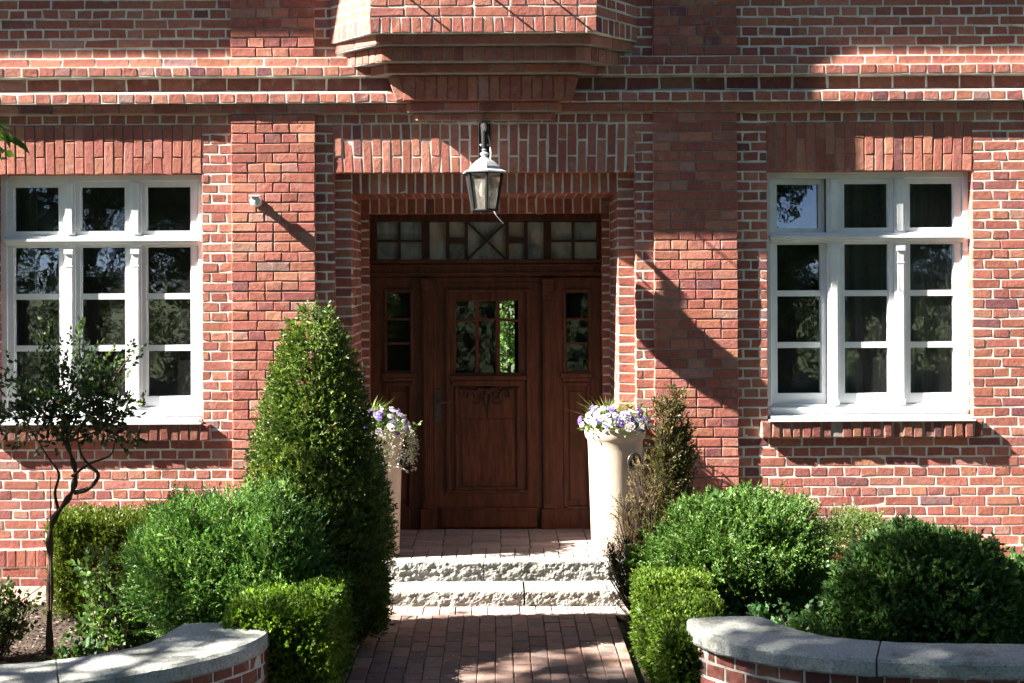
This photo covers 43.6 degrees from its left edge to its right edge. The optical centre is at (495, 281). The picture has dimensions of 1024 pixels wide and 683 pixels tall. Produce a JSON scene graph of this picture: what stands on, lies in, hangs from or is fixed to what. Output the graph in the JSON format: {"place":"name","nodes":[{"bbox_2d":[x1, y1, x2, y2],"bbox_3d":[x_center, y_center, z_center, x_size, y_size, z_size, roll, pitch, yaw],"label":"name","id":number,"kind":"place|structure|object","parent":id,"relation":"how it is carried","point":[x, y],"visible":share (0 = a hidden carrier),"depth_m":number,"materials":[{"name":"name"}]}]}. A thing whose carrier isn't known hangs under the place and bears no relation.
{"place":"outdoors","nodes":[
{"label":"outdoors","id":0,"kind":"place"},
{"bbox_2d":[0,586,54,607],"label":"pavement","id":1,"kind":"structure","parent":0,"point":[34,591],"depth_m":9.74,"materials":[{"name":"grey concrete"}]},
{"bbox_2d":[37,303,824,682],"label":"ground","id":2,"kind":"structure","parent":0,"point":[635,663],"depth_m":8.43,"materials":[{"name":"brown plant"}]},
{"bbox_2d":[0,120,29,160],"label":"broadleaf tree","id":3,"kind":"object","parent":2,"relation":"on","point":[11,138],"visible":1,"depth_m":7.02,"materials":[{"name":"green plant"}]},
{"bbox_2d":[0,623,270,682],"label":"garden wall","id":4,"kind":"structure","parent":2,"relation":"on","point":[202,653],"depth_m":6.47,"materials":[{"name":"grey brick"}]},
{"bbox_2d":[0,607,305,682],"bbox_3d":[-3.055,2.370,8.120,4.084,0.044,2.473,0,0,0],"label":"bark mulch","id":5,"kind":"object","parent":2,"relation":"on","point":[37,643],"visible":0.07,"depth_m":8.45,"materials":[{"name":"brown wood"}]},
{"bbox_2d":[0,575,44,660],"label":"rose bush","id":6,"kind":"object","parent":5,"relation":"on","point":[9,614],"visible":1,"depth_m":8.06,"materials":[{"name":"green plant"}]},
{"bbox_2d":[0,315,148,655],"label":"tree","id":7,"kind":"object","parent":5,"relation":"on","point":[84,386],"visible":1,"depth_m":8.14,"materials":[{"name":"green plant"}]},
{"bbox_2d":[51,619,104,667],"bbox_3d":[-2.516,2.210,7.700,0.345,0.390,0.255,0,0,-37],"label":"rose bush","id":8,"kind":"object","parent":5,"relation":"on","point":[80,650],"visible":0.45,"depth_m":7.67,"materials":[{"name":"green plant"}]},
{"bbox_2d":[69,609,110,646],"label":"rose bush","id":9,"kind":"object","parent":5,"relation":"on","point":[78,626],"visible":0.23,"depth_m":8.33,"materials":[{"name":"green plant"}]},
{"bbox_2d":[38,501,166,619],"bbox_3d":[-2.779,2.019,9.209,0.942,0.883,0.601,0,0,0],"label":"yew hedge","id":10,"kind":"object","parent":5,"relation":"on","point":[76,529],"visible":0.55,"depth_m":9.04,"materials":[{"name":"green plant"}]},
{"bbox_2d":[65,540,153,652],"bbox_3d":[-2.395,1.991,8.062,0.602,0.795,0.480,0,0,-15],"label":"rose bush","id":11,"kind":"object","parent":5,"relation":"on","point":[99,598],"visible":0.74,"depth_m":7.99,"materials":[{"name":"green plant"}]},
{"bbox_2d":[110,606,168,649],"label":"rose bush","id":12,"kind":"object","parent":5,"relation":"on","point":[143,641],"visible":0.32,"depth_m":7.99,"materials":[{"name":"green plant"}]},
{"bbox_2d":[111,473,347,668],"bbox_3d":[-1.637,1.779,7.914,1.494,1.219,0.980,0,0,0],"label":"juniper bush","id":13,"kind":"object","parent":5,"relation":"on","point":[205,559],"visible":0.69,"depth_m":7.68,"materials":[{"name":"green plant"}]},
{"bbox_2d":[218,564,358,682],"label":"box hedge","id":14,"kind":"object","parent":5,"relation":"on","point":[317,608],"visible":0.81,"depth_m":7.01,"materials":[{"name":"green plant"}]},
{"bbox_2d":[238,294,400,649],"bbox_3d":[-1.159,1.229,8.272,1.072,2.310,1.083,0,0,0],"label":"yew cone","id":15,"kind":"object","parent":5,"relation":"on","point":[349,479],"visible":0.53,"depth_m":8.07,"materials":[{"name":"green plant"}]},
{"bbox_2d":[388,581,522,607],"bbox_3d":[-0.565,2.322,9.403,1.525,0.173,0.374,0,0,0],"label":"granite step","id":16,"kind":"object","parent":2,"relation":"on","point":[440,594],"visible":0.42,"depth_m":9.24,"materials":[{"name":"grey stone"}]},
{"bbox_2d":[384,558,482,581],"bbox_3d":[-0.696,2.178,9.634,1.203,0.163,0.173,0,0,0],"label":"granite step","id":17,"kind":"object","parent":16,"relation":"on","point":[435,569],"visible":0.55,"depth_m":9.56,"materials":[{"name":"grey stone"}]},
{"bbox_2d":[391,528,602,597],"bbox_3d":[-0.078,2.238,10.273,2.480,0.274,1.375,0,0,0],"label":"landing","id":18,"kind":"object","parent":2,"relation":"on","point":[483,543],"visible":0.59,"depth_m":10.27,"materials":[{"name":"red brick"}]},
{"bbox_2d":[355,425,407,555],"bbox_3d":[-0.927,1.620,9.910,0.490,0.975,0.474,0,0,0],"label":"flower pot","id":19,"kind":"object","parent":18,"relation":"on","point":[394,476],"visible":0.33,"depth_m":9.80,"materials":[{"name":"ceramic"}]},
{"bbox_2d":[344,394,421,472],"bbox_3d":[-0.942,1.175,9.904,0.748,0.598,0.679,0,0,0],"label":"pansy planting","id":20,"kind":"object","parent":19,"relation":"in","point":[393,423],"visible":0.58,"depth_m":9.78,"materials":[{"name":"white plant"}]},
{"bbox_2d":[585,425,645,556],"bbox_3d":[0.925,1.611,9.908,0.474,0.975,0.478,0,0,0],"label":"flower pot","id":21,"kind":"object","parent":18,"relation":"on","point":[610,461],"visible":0.62,"depth_m":9.73,"materials":[{"name":"ceramic"}]},
{"bbox_2d":[576,397,652,436],"bbox_3d":[0.857,1.029,9.941,0.739,0.318,0.704,0,0,0],"label":"pansy planting","id":22,"kind":"object","parent":21,"relation":"in","point":[611,417],"visible":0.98,"depth_m":9.77,"materials":[{"name":"white plant"}]},
{"bbox_2d":[500,301,514,372],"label":"garden bush","id":23,"kind":"object","parent":2,"relation":"on","point":[506,331],"depth_m":21.90,"materials":[{"name":"green plant"}]},
{"bbox_2d":[0,0,1023,585],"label":"brick house","id":24,"kind":"structure","parent":2,"relation":"on","point":[780,240],"depth_m":10.00,"materials":[{"name":"red brick"}]},
{"bbox_2d":[0,174,202,425],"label":"window","id":25,"kind":"structure","parent":24,"relation":"in","point":[20,296],"depth_m":10.09,"materials":[{"name":"white paint"}]},
{"bbox_2d":[249,195,261,206],"bbox_3d":[-1.857,-0.620,9.909,0.088,0.088,0.108,0,0,0],"label":"motion sensor","id":26,"kind":"object","parent":24,"relation":"attached to","point":[255,200],"visible":1,"depth_m":9.87,"materials":[{"name":"white plastic"}]},
{"bbox_2d":[463,122,505,223],"bbox_3d":[-0.088,-0.831,9.748,0.334,0.800,0.512,0,0,0],"label":"wall lantern","id":27,"kind":"object","parent":24,"relation":"attached to","point":[484,173],"depth_m":9.59,"materials":[{"name":"black metal"}]},
{"bbox_2d":[369,213,601,529],"bbox_3d":[-0.078,0.756,10.894,2.091,2.746,0.132,0,0,0],"label":"entrance door","id":28,"kind":"structure","parent":24,"relation":"in","point":[504,449],"depth_m":10.90,"materials":[{"name":"brown wood"}]},
{"bbox_2d":[766,171,975,421],"bbox_3d":[2.925,0.112,10.199,1.607,2.300,0.539,0,0,0],"label":"window","id":29,"kind":"structure","parent":24,"relation":"in","point":[893,292],"depth_m":10.10,"materials":[{"name":"white paint"}]},
{"bbox_2d":[524,580,625,607],"bbox_3d":[0.692,2.318,9.403,0.961,0.171,0.374,0,0,0],"label":"granite step","id":30,"kind":"object","parent":2,"relation":"on","point":[568,593],"visible":0.64,"depth_m":9.24,"materials":[{"name":"grey stone"}]},
{"bbox_2d":[484,557,625,582],"bbox_3d":[0.528,2.173,9.634,1.229,0.162,0.173,0,0,0],"label":"granite step","id":31,"kind":"object","parent":30,"relation":"on","point":[549,569],"visible":0.77,"depth_m":9.56,"materials":[{"name":"grey stone"}]},
{"bbox_2d":[621,606,822,682],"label":"soil bed","id":32,"kind":"object","parent":2,"relation":"on","point":[626,625],"visible":0.01,"depth_m":8.73,"materials":[{"name":"brown soil"}]},
{"bbox_2d":[597,451,671,620],"bbox_3d":[0.943,1.760,8.710,0.524,1.232,0.355,0,0,0],"label":"dried shrub","id":33,"kind":"object","parent":32,"relation":"on","point":[629,535],"visible":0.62,"depth_m":8.70,"materials":[{"name":"brown plant"}]},
{"bbox_2d":[639,382,701,524],"bbox_3d":[1.218,1.540,8.996,0.466,1.666,0.449,0,0,0],"label":"dried conifer","id":34,"kind":"object","parent":32,"relation":"on","point":[672,470],"visible":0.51,"depth_m":8.95,"materials":[{"name":"brown plant"}]},
{"bbox_2d":[627,563,730,682],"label":"box hedge","id":35,"kind":"object","parent":32,"relation":"on","point":[667,603],"visible":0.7,"depth_m":7.54,"materials":[{"name":"green plant"}]},
{"bbox_2d":[613,478,838,620],"bbox_3d":[1.596,1.887,8.679,1.485,1.088,1.310,0,0,20],"label":"yew bush","id":36,"kind":"object","parent":32,"relation":"on","point":[746,544],"visible":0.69,"depth_m":8.34,"materials":[{"name":"green plant"}]},
{"bbox_2d":[725,583,831,632],"bbox_3d":[1.716,2.152,7.965,0.655,0.440,0.770,0,0,-44],"label":"rose bush","id":37,"kind":"object","parent":32,"relation":"on","point":[763,612],"visible":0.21,"depth_m":8.05,"materials":[{"name":"green plant"}]},
{"bbox_2d":[777,599,899,641],"bbox_3d":[2.042,2.162,7.650,0.857,0.514,0.796,0,0,26],"label":"bush","id":38,"kind":"object","parent":32,"relation":"on","point":[816,623],"visible":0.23,"depth_m":7.57,"materials":[{"name":"green plant"}]},
{"bbox_2d":[819,501,890,599],"bbox_3d":[2.601,1.977,9.247,0.999,0.818,0.678,0,0,0],"label":"yew ball","id":39,"kind":"object","parent":32,"relation":"on","point":[860,521],"visible":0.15,"depth_m":9.17,"materials":[{"name":"green plant"}]},
{"bbox_2d":[809,512,1023,644],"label":"round bush","id":40,"kind":"object","parent":32,"relation":"on","point":[913,580],"visible":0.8,"depth_m":7.46,"materials":[{"name":"green plant"}]},
{"bbox_2d":[999,540,1023,596],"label":"bush","id":41,"kind":"object","parent":32,"relation":"on","point":[1019,558],"visible":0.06,"depth_m":7.95,"materials":[{"name":"green plant"}]},
{"bbox_2d":[687,616,1023,682],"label":"garden wall","id":42,"kind":"structure","parent":2,"relation":"on","point":[744,649],"depth_m":6.52,"materials":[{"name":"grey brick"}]},
{"bbox_2d":[341,603,638,682],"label":"path","id":43,"kind":"structure","parent":0,"point":[573,642],"depth_m":8.19,"materials":[{"name":"red brick"}]},
{"bbox_2d":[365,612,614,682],"bbox_3d":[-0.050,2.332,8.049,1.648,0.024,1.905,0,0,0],"label":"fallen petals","id":44,"kind":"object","parent":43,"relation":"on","point":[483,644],"visible":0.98,"depth_m":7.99,"materials":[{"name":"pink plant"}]}
]}

